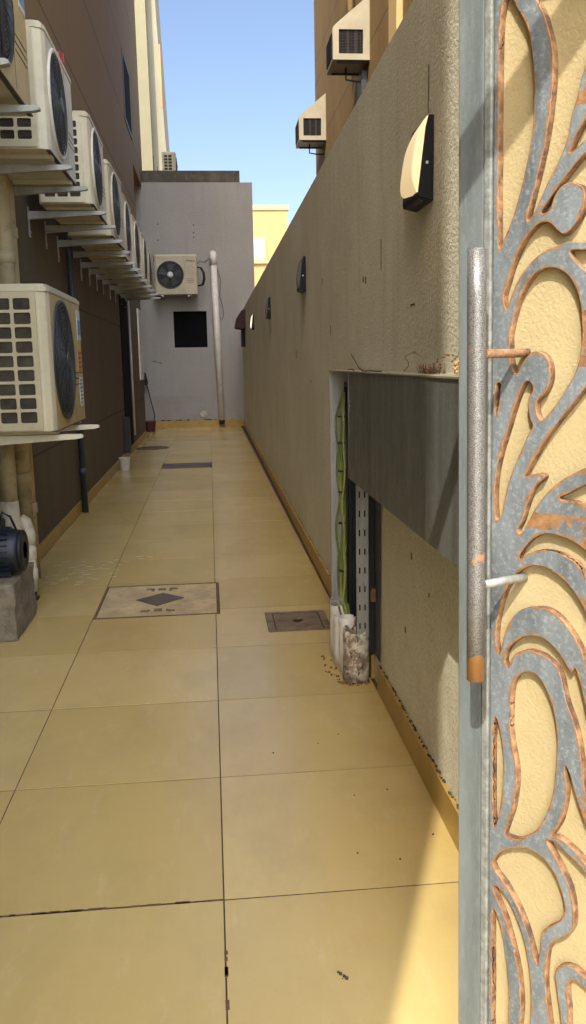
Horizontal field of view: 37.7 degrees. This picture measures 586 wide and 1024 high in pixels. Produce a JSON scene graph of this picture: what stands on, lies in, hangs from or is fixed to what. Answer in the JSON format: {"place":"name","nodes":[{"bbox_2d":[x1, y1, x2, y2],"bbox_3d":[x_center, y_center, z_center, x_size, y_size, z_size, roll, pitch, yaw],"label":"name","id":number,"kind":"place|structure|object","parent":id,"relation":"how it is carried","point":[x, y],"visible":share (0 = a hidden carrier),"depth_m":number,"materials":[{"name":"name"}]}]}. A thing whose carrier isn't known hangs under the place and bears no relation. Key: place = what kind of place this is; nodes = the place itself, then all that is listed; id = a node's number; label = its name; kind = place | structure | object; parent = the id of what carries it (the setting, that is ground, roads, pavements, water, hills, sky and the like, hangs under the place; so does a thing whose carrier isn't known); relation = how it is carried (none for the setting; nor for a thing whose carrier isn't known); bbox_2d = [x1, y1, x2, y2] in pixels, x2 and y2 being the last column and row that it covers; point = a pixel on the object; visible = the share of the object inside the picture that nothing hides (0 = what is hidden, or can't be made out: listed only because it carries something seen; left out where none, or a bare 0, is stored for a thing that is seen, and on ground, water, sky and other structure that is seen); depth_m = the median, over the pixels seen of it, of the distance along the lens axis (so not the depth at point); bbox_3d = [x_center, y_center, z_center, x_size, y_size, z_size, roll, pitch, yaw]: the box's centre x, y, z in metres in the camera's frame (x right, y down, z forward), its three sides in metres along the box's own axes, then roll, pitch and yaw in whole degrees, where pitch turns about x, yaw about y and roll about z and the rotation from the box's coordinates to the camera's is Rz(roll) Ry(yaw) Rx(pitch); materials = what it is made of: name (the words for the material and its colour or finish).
{"place":"outdoors","nodes":[
{"label":"outdoors","id":0,"kind":"place"},
{"bbox_2d":[134,0,169,170],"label":"cream building","id":1,"kind":"structure","parent":0,"point":[153,117],"depth_m":23.37,"materials":[{"name":"beige paint"}]},
{"bbox_2d":[0,426,458,1023],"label":"floor","id":2,"kind":"structure","parent":0,"point":[390,950],"depth_m":2.45,"materials":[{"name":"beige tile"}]},
{"bbox_2d":[0,562,35,641],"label":"concrete block","id":3,"kind":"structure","parent":2,"relation":"on","point":[17,604],"depth_m":3.91,"materials":[{"name":"grey concrete"}]},
{"bbox_2d":[0,498,28,576],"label":"water pump","id":4,"kind":"object","parent":3,"relation":"on","point":[14,550],"visible":1,"depth_m":3.91,"materials":[{"name":"blue metal"}]},
{"bbox_2d":[0,435,39,599],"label":"pvc elbow pipes","id":5,"kind":"object","parent":2,"relation":"on","point":[9,503],"visible":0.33,"depth_m":4.42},
{"bbox_2d":[47,561,128,584],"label":"paint smears","id":6,"kind":"object","parent":2,"relation":"on","point":[83,570],"visible":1,"depth_m":5.22,"materials":[{"name":"white paint"}]},
{"bbox_2d":[3,899,229,1010],"bbox_3d":[-0.632,0.946,1.775,0.992,0.005,0.352,-2,10,-5],"label":"broken grout","id":7,"kind":"object","parent":2,"relation":"on","point":[227,1002],"visible":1,"depth_m":1.95,"materials":[{"name":"black"}]},
{"bbox_2d":[118,457,129,470],"bbox_3d":[-1.986,-0.570,10.127,0.137,0.155,0.137,-2,10,-5],"label":"bucket","id":8,"kind":"object","parent":2,"relation":"on","point":[124,462],"visible":1,"depth_m":10.08,"materials":[{"name":"white plastic"}]},
{"bbox_2d":[145,420,155,431],"bbox_3d":[-2.656,-1.594,15.930,0.239,0.200,0.239,-2,10,-5],"label":"bucket","id":9,"kind":"object","parent":2,"relation":"on","point":[150,425],"visible":0.82,"depth_m":15.85,"materials":[{"name":"red plastic"}]},
{"bbox_2d":[144,373,154,420],"bbox_3d":[-2.706,-2.159,16.169,0.097,0.946,0.706,-5,10,-19],"label":"squeegee","id":10,"kind":"object","parent":9,"relation":"in","point":[145,380],"visible":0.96,"depth_m":16.35,"materials":[{"name":"metal"}]},
{"bbox_2d":[137,446,168,449],"bbox_3d":[-2.084,-0.955,12.732,0.470,0.018,0.470,-2,10,-5],"label":"drain cover","id":11,"kind":"object","parent":2,"relation":"on","point":[152,447],"visible":1,"depth_m":12.66,"materials":[{"name":"metal"}]},
{"bbox_2d":[93,582,219,619],"bbox_3d":[-0.702,0.470,4.534,0.618,0.026,0.614,-2,10,-5],"label":"manhole cover","id":12,"kind":"object","parent":2,"relation":"on","point":[138,601],"visible":0.91,"depth_m":4.50,"materials":[{"name":"tile"}]},
{"bbox_2d":[162,462,210,468],"bbox_3d":[-1.302,-0.561,10.521,0.582,0.019,0.574,-2,10,-5],"label":"inspection cover","id":13,"kind":"object","parent":2,"relation":"on","point":[187,465],"visible":0.77,"depth_m":10.51,"materials":[{"name":"metal"}]},
{"bbox_2d":[134,171,254,427],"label":"annex building","id":14,"kind":"structure","parent":2,"relation":"on","point":[201,215],"depth_m":16.40,"materials":[{"name":"grey paint"}]},
{"bbox_2d":[162,152,177,170],"bbox_3d":[-2.403,-6.753,16.792,0.292,0.456,0.515,-2,10,-5],"label":"outdoor unit","id":15,"kind":"object","parent":14,"relation":"on","point":[169,161],"visible":0.77,"depth_m":16.54,"materials":[{"name":"beige metal"}]},
{"bbox_2d":[197,250,224,423],"bbox_3d":[-1.558,-3.335,16.487,0.498,3.278,0.182,-2,10,-5],"label":"vent pipe","id":16,"kind":"object","parent":14,"relation":"attached to","point":[216,319],"visible":0.99,"depth_m":16.42,"materials":[{"name":"white plastic"}]},
{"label":"wall bracket","id":17,"kind":"object","parent":14,"relation":"attached to","visible":0},
{"bbox_2d":[153,254,205,296],"bbox_3d":[-2.116,-4.413,16.019,0.961,0.736,0.340,-2,10,-5],"label":"outdoor unit","id":18,"kind":"object","parent":17,"relation":"on","point":[175,275],"visible":0.99,"depth_m":15.88,"materials":[{"name":"beige metal"}]},
{"bbox_2d":[265,610,329,631],"bbox_3d":[0.022,0.529,4.118,0.294,0.026,0.314,-2,10,-5],"label":"gully cover","id":19,"kind":"object","parent":2,"relation":"on","point":[297,621],"visible":0.81,"depth_m":4.11,"materials":[{"name":"brown metal"}]},
{"bbox_2d":[330,597,346,657],"bbox_3d":[0.196,0.481,3.601,0.083,0.252,0.081,6,12,35],"label":"pipe stub","id":20,"kind":"object","parent":2,"relation":"on","point":[333,607],"visible":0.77,"depth_m":3.58,"materials":[{"name":"white plastic"}]},
{"bbox_2d":[333,612,343,665],"bbox_3d":[0.204,0.521,3.510,0.076,0.205,0.076,-2,10,-5],"label":"pipe stub","id":21,"kind":"object","parent":2,"relation":"on","point":[336,634],"visible":0.43,"depth_m":3.49,"materials":[{"name":"white plastic"}]},
{"bbox_2d":[321,655,369,685],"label":"mortar crumbs","id":22,"kind":"object","parent":2,"relation":"on","point":[343,682],"visible":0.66,"depth_m":3.32,"materials":[{"name":"concrete"}]},
{"bbox_2d":[338,614,355,672],"bbox_3d":[0.216,0.526,3.421,0.068,0.225,0.068,-2,10,-5],"label":"pipe stub","id":23,"kind":"object","parent":2,"relation":"on","point":[349,620],"visible":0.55,"depth_m":3.40,"materials":[{"name":"white plastic"}]},
{"bbox_2d":[243,0,458,851],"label":"boundary wall","id":24,"kind":"structure","parent":2,"relation":"on","point":[381,293],"depth_m":2.91,"materials":[{"name":"paint"}]},
{"bbox_2d":[234,309,245,346],"bbox_3d":[-0.917,-3.263,15.251,0.225,0.657,0.700,-2,10,-5],"label":"awning","id":25,"kind":"object","parent":24,"relation":"attached to","point":[240,324],"visible":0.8,"depth_m":14.90,"materials":[{"name":"red fabric"}]},
{"bbox_2d":[250,314,253,329],"bbox_3d":[-0.574,-2.637,11.948,0.054,0.212,0.246,-2,10,-5],"label":"wall lamp","id":26,"kind":"object","parent":24,"relation":"attached to","point":[252,323],"visible":1,"depth_m":11.83,"materials":[{"name":"beige"}]},
{"bbox_2d":[265,297,270,318],"bbox_3d":[-0.259,-2.033,8.578,0.054,0.212,0.231,-2,10,-5],"label":"wall lamp","id":27,"kind":"object","parent":24,"relation":"attached to","point":[268,309],"visible":1,"depth_m":8.47,"materials":[{"name":"black plastic"}]},
{"bbox_2d":[296,256,305,292],"bbox_3d":[0.041,-1.478,5.370,0.054,0.212,0.231,-2,10,-5],"label":"wall lamp","id":28,"kind":"object","parent":24,"relation":"attached to","point":[301,279],"visible":1,"depth_m":5.26,"materials":[{"name":"black plastic"}]},
{"bbox_2d":[329,370,458,661],"bbox_3d":[0.307,0.115,2.614,0.114,1.068,1.989,-2,10,-5],"label":"cable box","id":29,"kind":"object","parent":24,"relation":"attached to","point":[402,444],"visible":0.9,"depth_m":2.40,"materials":[{"name":"metal"}]},
{"bbox_2d":[335,392,349,614],"bbox_3d":[0.220,-0.027,3.465,0.087,1.022,0.131,-2,10,-5],"label":"cable bundle","id":30,"kind":"object","parent":29,"relation":"attached to","point":[342,570],"visible":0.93,"depth_m":3.50,"materials":[{"name":"green plastic"}]},
{"bbox_2d":[348,354,381,371],"bbox_3d":[0.216,-0.512,2.941,0.051,0.059,0.700,-2,10,-4],"label":"dry twig","id":31,"kind":"object","parent":29,"relation":"on","point":[360,368],"visible":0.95,"depth_m":2.81,"materials":[{"name":"brown plant"}]},
{"bbox_2d":[403,351,423,371],"bbox_3d":[0.326,-0.405,2.312,0.022,0.057,0.252,-2,10,-5],"label":"dry twig","id":32,"kind":"object","parent":29,"relation":"on","point":[414,352],"visible":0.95,"depth_m":2.33,"materials":[{"name":"brown plant"}]},
{"bbox_2d":[416,353,457,373],"bbox_3d":[0.350,-0.354,2.051,0.056,0.051,0.362,-2,10,-5],"label":"dry weed","id":33,"kind":"object","parent":29,"relation":"on","point":[425,370],"visible":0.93,"depth_m":2.11,"materials":[{"name":"brown plant"}]},
{"bbox_2d":[452,359,458,374],"bbox_3d":[0.345,-0.306,1.814,0.013,0.033,0.032,-2,10,-5],"label":"plaster crumb","id":34,"kind":"object","parent":29,"relation":"on","point":[455,369],"visible":0.93,"depth_m":1.81,"materials":[{"name":"beige paint"}]},
{"bbox_2d":[400,114,433,212],"bbox_3d":[0.325,-0.933,2.332,0.054,0.214,0.246,-2,10,-5],"label":"wall lamp","id":35,"kind":"object","parent":24,"relation":"attached to","point":[416,186],"visible":1,"depth_m":2.23,"materials":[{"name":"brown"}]},
{"bbox_2d":[273,734,433,979],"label":"floor crumbs","id":36,"kind":"object","parent":2,"relation":"on","point":[344,975],"visible":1,"depth_m":1.73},
{"bbox_2d":[342,625,369,683],"bbox_3d":[0.245,0.546,3.336,0.106,0.214,0.107,-2,10,-5],"label":"pipe stub","id":37,"kind":"object","parent":2,"relation":"on","point":[356,653],"visible":0.91,"depth_m":3.30,"materials":[{"name":"grey concrete"}]},
{"bbox_2d":[458,0,585,1023],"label":"ornate gate","id":38,"kind":"structure","parent":2,"relation":"on","point":[522,511],"depth_m":1.22,"materials":[{"name":"grey metal"}]},
{"bbox_2d":[158,0,315,225],"label":"sky","id":39,"kind":"structure","parent":0,"point":[239,75],"materials":[{"name":"blue"}]},
{"bbox_2d":[253,205,288,285],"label":"yellow house","id":40,"kind":"structure","parent":0,"point":[270,224],"depth_m":38.48,"materials":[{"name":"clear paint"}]},
{"bbox_2d":[253,236,267,263],"bbox_3d":[-1.820,-11.761,38.509,1.350,1.180,0.119,-2,10,-5],"label":"window","id":41,"kind":"structure","parent":40,"relation":"in","point":[260,257],"depth_m":38.52,"materials":[{"name":"white glass"}]},
{"label":"ground","id":42,"kind":"structure","parent":0,"visible":0},
{"bbox_2d":[13,0,146,559],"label":"apartment building","id":43,"kind":"structure","parent":42,"relation":"on","point":[94,41],"depth_m":8.85,"materials":[{"name":"paint"}]},
{"bbox_2d":[0,58,10,67],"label":"wall bracket","id":44,"kind":"object","parent":43,"relation":"attached to","point":[4,62],"depth_m":2.86,"materials":[{"name":"metal"}]},
{"bbox_2d":[0,0,32,116],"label":"outdoor unit","id":45,"kind":"object","parent":44,"relation":"on","point":[14,85],"visible":0.91,"depth_m":3.32,"materials":[{"name":"beige metal"}]},
{"bbox_2d":[0,174,33,526],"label":"drain pipe","id":46,"kind":"object","parent":43,"relation":"attached to","point":[8,276],"visible":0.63,"depth_m":4.55,"materials":[{"name":"beige paint"}]},
{"bbox_2d":[0,105,40,114],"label":"wall bracket","id":47,"kind":"object","parent":43,"relation":"attached to","point":[14,109],"depth_m":3.38,"materials":[{"name":"metal"}]},
{"bbox_2d":[9,179,40,578],"bbox_3d":[-1.584,-2.565,4.529,0.104,6.000,0.104,-2,10,-5],"label":"drain pipe","id":48,"kind":"object","parent":43,"relation":"attached to","point":[15,238],"visible":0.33,"depth_m":4.90,"materials":[{"name":"beige paint"}]},
{"bbox_2d":[0,164,72,174],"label":"wall bracket","id":49,"kind":"object","parent":43,"relation":"attached to","point":[5,169],"depth_m":4.16,"materials":[{"name":"metal"}]},
{"bbox_2d":[0,434,83,444],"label":"wall bracket","id":50,"kind":"object","parent":43,"relation":"attached to","point":[12,439],"depth_m":3.97,"materials":[{"name":"white metal"}]},
{"bbox_2d":[0,284,85,435],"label":"outdoor unit","id":51,"kind":"object","parent":50,"relation":"on","point":[41,383],"visible":1,"depth_m":3.85,"materials":[{"name":"beige metal"}]},
{"bbox_2d":[13,186,87,195],"bbox_3d":[-1.377,-1.718,4.712,0.498,0.190,0.048,-2,10,-5],"label":"wall bracket","id":52,"kind":"object","parent":43,"relation":"attached to","point":[25,190],"depth_m":4.69,"materials":[{"name":"metal"}]},
{"bbox_2d":[0,20,76,185],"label":"outdoor unit","id":53,"kind":"object","parent":52,"relation":"on","point":[45,135],"visible":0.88,"depth_m":4.02,"materials":[{"name":"beige metal"}]},
{"bbox_2d":[57,51,63,63],"bbox_3d":[-1.245,-2.384,4.543,0.068,0.100,0.068,-2,10,-5],"label":"red cap","id":54,"kind":"object","parent":53,"relation":"on","point":[61,55],"visible":0.28,"depth_m":4.52,"materials":[{"name":"plastic"}]},
{"bbox_2d":[27,206,106,237],"bbox_3d":[-1.462,-1.883,5.567,0.498,0.190,0.048,-2,10,-5],"label":"wall bracket","id":55,"kind":"object","parent":43,"relation":"attached to","point":[34,215],"depth_m":5.54,"materials":[{"name":"metal"}]},
{"bbox_2d":[65,232,88,512],"bbox_3d":[-1.787,-1.230,7.075,0.068,2.500,0.068,-2,10,-5],"label":"drain pipe","id":56,"kind":"object","parent":43,"relation":"attached to","point":[81,443],"visible":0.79,"depth_m":7.17,"materials":[{"name":"black plastic"}]},
{"bbox_2d":[44,221,115,248],"bbox_3d":[-1.517,-1.981,6.136,0.498,0.190,0.048,-2,10,-5],"label":"wall bracket","id":57,"kind":"object","parent":43,"relation":"attached to","point":[57,228],"depth_m":6.11,"materials":[{"name":"metal"}]},
{"bbox_2d":[39,111,107,224],"bbox_3d":[-1.474,-2.289,5.806,0.367,0.576,0.875,-2,10,-6],"label":"outdoor unit","id":58,"kind":"object","parent":57,"relation":"on","point":[88,152],"visible":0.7,"depth_m":5.45,"materials":[{"name":"beige metal"}]},
{"bbox_2d":[60,424,99,431],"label":"wall bracket","id":59,"kind":"object","parent":43,"relation":"attached to","point":[81,427],"depth_m":4.61,"materials":[{"name":"white metal"}]},
{"bbox_2d":[57,236,122,261],"bbox_3d":[-1.565,-2.035,6.632,0.498,0.190,0.048,-2,10,-5],"label":"wall bracket","id":60,"kind":"object","parent":43,"relation":"attached to","point":[64,243],"depth_m":6.60,"materials":[{"name":"metal"}]},
{"bbox_2d":[73,251,130,257],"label":"wall bracket","id":61,"kind":"object","parent":43,"relation":"attached to","point":[76,254],"depth_m":7.27,"materials":[{"name":"metal"}]},
{"bbox_2d":[68,159,124,250],"bbox_3d":[-1.577,-2.447,6.925,0.367,0.576,0.875,-2,10,-4],"label":"outdoor unit","id":62,"kind":"object","parent":61,"relation":"on","point":[113,195],"visible":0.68,"depth_m":6.65,"materials":[{"name":"beige metal"}]},
{"bbox_2d":[80,259,135,279],"bbox_3d":[-1.680,-2.209,7.814,0.498,0.190,0.048,-2,10,-5],"label":"wall bracket","id":63,"kind":"object","parent":43,"relation":"attached to","point":[91,264],"depth_m":7.79,"materials":[{"name":"metal"}]},
{"bbox_2d":[88,192,132,268],"bbox_3d":[-1.694,-2.602,7.995,0.367,0.576,0.875,-2,10,-6],"label":"outdoor unit","id":64,"kind":"object","parent":63,"relation":"on","point":[126,209],"visible":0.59,"depth_m":7.74,"materials":[{"name":"beige metal"}]},
{"bbox_2d":[88,268,140,285],"bbox_3d":[-1.732,-2.302,8.353,0.498,0.190,0.048,-2,10,-5],"label":"wall bracket","id":65,"kind":"object","parent":43,"relation":"attached to","point":[99,271],"depth_m":8.33,"materials":[{"name":"metal"}]},
{"bbox_2d":[96,274,144,290],"bbox_3d":[-1.785,-2.395,8.893,0.498,0.190,0.048,-2,10,-5],"label":"wall bracket","id":66,"kind":"object","parent":43,"relation":"attached to","point":[105,276],"depth_m":8.86,"materials":[{"name":"metal"}]},
{"bbox_2d":[102,279,148,294],"bbox_3d":[-1.838,-2.489,9.432,0.498,0.190,0.048,-2,10,-5],"label":"wall bracket","id":67,"kind":"object","parent":43,"relation":"attached to","point":[117,281],"depth_m":9.41,"materials":[{"name":"metal"}]},
{"bbox_2d":[105,214,141,279],"bbox_3d":[-1.808,-2.793,9.105,0.367,0.576,0.875,-2,10,-5],"label":"outdoor unit","id":68,"kind":"object","parent":67,"relation":"on","point":[135,234],"visible":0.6,"depth_m":8.85,"materials":[{"name":"beige metal"}]},
{"bbox_2d":[119,295,133,444],"bbox_3d":[-2.278,-1.903,11.733,0.016,2.000,1.000,-2,10,-5],"label":"door","id":69,"kind":"structure","parent":43,"relation":"in","point":[122,308],"depth_m":11.65,"materials":[{"name":"black metal"}]},
{"bbox_2d":[123,417,130,452],"bbox_3d":[-2.161,-1.007,11.186,0.074,0.460,0.200,-2,10,-5],"label":"junction box","id":70,"kind":"object","parent":43,"relation":"on","point":[127,434],"visible":1,"depth_m":11.10,"materials":[{"name":"metal"}]},
{"bbox_2d":[121,48,132,139],"bbox_3d":[-2.601,-6.494,13.406,0.032,1.000,1.200,-2,10,-5],"label":"window","id":71,"kind":"structure","parent":43,"relation":"in","point":[126,79],"depth_m":13.37,"materials":[{"name":"glass"}]},
{"bbox_2d":[109,284,152,299],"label":"wall bracket","id":72,"kind":"object","parent":43,"relation":"attached to","point":[118,287],"depth_m":10.06,"materials":[{"name":"metal"}]},
{"bbox_2d":[117,232,147,288],"bbox_3d":[-1.927,-2.993,10.280,0.367,0.576,0.875,-2,10,-6],"label":"outdoor unit","id":73,"kind":"object","parent":72,"relation":"on","point":[143,248],"visible":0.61,"depth_m":10.00,"materials":[{"name":"beige metal"}]},
{"bbox_2d":[127,301,135,434],"bbox_3d":[-2.319,-2.146,12.319,0.027,2.080,0.028,-2,10,-5],"label":"conduit","id":74,"kind":"object","parent":43,"relation":"attached to","point":[131,368],"visible":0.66,"depth_m":12.32,"materials":[{"name":"white plastic"}]},
{"bbox_2d":[114,289,154,302],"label":"wall bracket","id":75,"kind":"object","parent":43,"relation":"attached to","point":[131,291],"depth_m":10.61,"materials":[{"name":"metal"}]},
{"bbox_2d":[120,294,157,304],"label":"wall bracket","id":76,"kind":"object","parent":43,"relation":"attached to","point":[130,295],"depth_m":11.27,"materials":[{"name":"metal"}]},
{"bbox_2d":[123,247,151,296],"bbox_3d":[-2.066,-3.195,11.454,0.367,0.576,0.875,-2,10,-6],"label":"outdoor unit","id":77,"kind":"object","parent":76,"relation":"on","point":[149,268],"visible":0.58,"depth_m":11.21,"materials":[{"name":"beige metal"}]},
{"bbox_2d":[124,297,160,300],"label":"wall bracket","id":78,"kind":"object","parent":43,"relation":"attached to","point":[136,298],"depth_m":11.86,"materials":[{"name":"metal"}]},
{"bbox_2d":[314,0,412,174],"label":"neighbour building","id":79,"kind":"structure","parent":42,"relation":"on","point":[386,17],"depth_m":12.91,"materials":[{"name":"beige paint"}]},
{"bbox_2d":[295,93,325,154],"bbox_3d":[0.292,-6.595,14.691,0.467,0.912,0.600,-2,10,-5],"label":"window cooler","id":80,"kind":"object","parent":79,"relation":"attached to","point":[310,130],"depth_m":14.43,"materials":[{"name":"beige metal"}]},
{"bbox_2d":[326,0,369,82],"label":"window cooler","id":81,"kind":"object","parent":79,"relation":"attached to","point":[348,49],"depth_m":10.51,"materials":[{"name":"beige metal"}]},
{"bbox_2d":[347,0,353,12],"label":"drain pipe","id":82,"kind":"object","parent":79,"relation":"attached to","point":[350,5],"depth_m":11.32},
{"bbox_2d":[357,70,366,100],"bbox_3d":[0.883,-5.201,10.912,0.080,0.700,0.300,-2,10,-5],"label":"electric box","id":83,"kind":"object","parent":79,"relation":"attached to","point":[362,80],"visible":0.45,"depth_m":10.74,"materials":[{"name":"metal"}]}
]}

